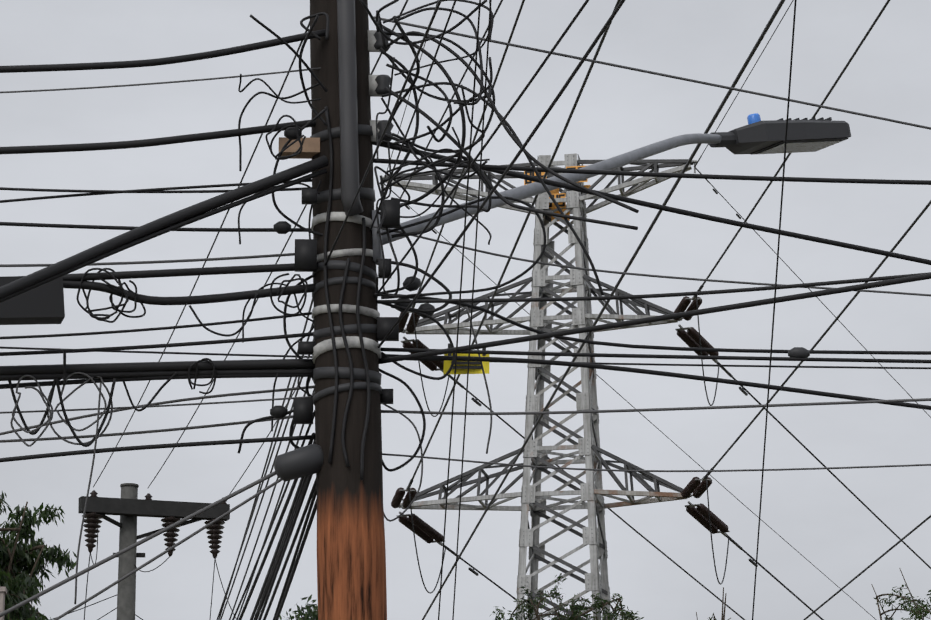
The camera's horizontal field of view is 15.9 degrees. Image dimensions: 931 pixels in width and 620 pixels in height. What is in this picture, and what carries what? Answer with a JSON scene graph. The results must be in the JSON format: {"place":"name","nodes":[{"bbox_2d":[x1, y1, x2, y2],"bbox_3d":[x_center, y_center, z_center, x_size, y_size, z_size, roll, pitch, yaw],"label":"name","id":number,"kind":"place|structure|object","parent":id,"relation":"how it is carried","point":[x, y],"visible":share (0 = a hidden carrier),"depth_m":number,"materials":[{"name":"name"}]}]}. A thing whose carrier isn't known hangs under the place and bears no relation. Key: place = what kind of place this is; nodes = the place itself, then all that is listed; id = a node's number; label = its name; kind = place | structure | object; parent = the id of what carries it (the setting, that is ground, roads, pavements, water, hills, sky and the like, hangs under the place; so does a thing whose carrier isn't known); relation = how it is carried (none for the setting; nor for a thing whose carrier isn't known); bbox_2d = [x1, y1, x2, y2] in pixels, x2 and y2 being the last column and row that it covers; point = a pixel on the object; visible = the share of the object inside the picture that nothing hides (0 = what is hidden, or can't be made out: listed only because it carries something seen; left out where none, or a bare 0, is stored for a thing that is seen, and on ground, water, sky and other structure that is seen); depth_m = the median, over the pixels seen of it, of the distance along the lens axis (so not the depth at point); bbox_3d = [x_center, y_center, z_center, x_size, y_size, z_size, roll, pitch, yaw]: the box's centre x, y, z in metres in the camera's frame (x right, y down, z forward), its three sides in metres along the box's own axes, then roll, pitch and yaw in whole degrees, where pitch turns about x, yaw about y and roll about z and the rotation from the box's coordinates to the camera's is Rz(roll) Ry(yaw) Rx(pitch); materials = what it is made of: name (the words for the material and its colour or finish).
{"place":"outdoors","nodes":[
{"label":"outdoors","id":0,"kind":"place"},
{"bbox_2d":[0,587,6,619],"bbox_3d":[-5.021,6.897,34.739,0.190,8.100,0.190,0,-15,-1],"label":"gate post","id":1,"kind":"object","parent":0,"point":[3,591],"visible":1,"depth_m":35.69,"materials":[{"name":"paint"}]},
{"bbox_2d":[0,0,930,619],"label":"sky","id":2,"kind":"structure","parent":0,"point":[618,111],"materials":[{"name":"grey"}]},
{"label":"ground","id":3,"kind":"structure","parent":0,"visible":0},
{"bbox_2d":[0,491,76,619],"bbox_3d":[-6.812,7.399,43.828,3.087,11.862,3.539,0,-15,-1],"label":"tree","id":4,"kind":"object","parent":3,"relation":"on","point":[19,582],"visible":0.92,"depth_m":45.19,"materials":[{"name":"green plant"}]},
{"bbox_2d":[490,574,643,619],"bbox_3d":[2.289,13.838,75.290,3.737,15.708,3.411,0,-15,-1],"label":"tree","id":5,"kind":"object","parent":3,"relation":"on","point":[595,606],"visible":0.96,"depth_m":76.66,"materials":[{"name":"green plant"}]},
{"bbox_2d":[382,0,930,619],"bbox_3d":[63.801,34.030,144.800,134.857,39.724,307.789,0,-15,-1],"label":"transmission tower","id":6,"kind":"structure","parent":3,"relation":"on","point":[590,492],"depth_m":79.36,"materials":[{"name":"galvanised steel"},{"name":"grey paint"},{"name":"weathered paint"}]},
{"bbox_2d":[696,587,730,619],"bbox_3d":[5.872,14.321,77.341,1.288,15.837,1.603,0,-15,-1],"label":"tree","id":7,"kind":"object","parent":3,"relation":"on","point":[722,617],"visible":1,"depth_m":79.06,"materials":[{"name":"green plant"}]},
{"bbox_2d":[871,568,930,619],"bbox_3d":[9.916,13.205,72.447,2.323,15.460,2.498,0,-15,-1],"label":"tree","id":8,"kind":"object","parent":3,"relation":"on","point":[916,611],"visible":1,"depth_m":74.27,"materials":[{"name":"green plant"}]},
{"bbox_3d":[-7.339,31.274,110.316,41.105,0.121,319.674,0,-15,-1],"label":"street pavements","id":9,"kind":"structure","parent":0,"visible":0},
{"bbox_2d":[50,483,236,619],"bbox_3d":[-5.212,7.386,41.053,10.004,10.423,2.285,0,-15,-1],"label":"utility pole","id":10,"kind":"object","parent":9,"relation":"on","point":[128,506],"visible":0.88,"depth_m":41.53,"materials":[{"name":"concrete"}]},
{"bbox_2d":[279,595,317,619],"bbox_3d":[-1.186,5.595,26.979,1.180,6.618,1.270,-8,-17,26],"label":"tree","id":11,"kind":"object","parent":9,"relation":"on","point":[310,612],"visible":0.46,"depth_m":27.60,"materials":[{"name":"green plant"}]},
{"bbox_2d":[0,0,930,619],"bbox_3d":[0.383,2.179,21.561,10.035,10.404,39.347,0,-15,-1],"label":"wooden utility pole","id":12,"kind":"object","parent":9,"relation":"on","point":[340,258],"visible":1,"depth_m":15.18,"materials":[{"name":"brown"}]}
]}

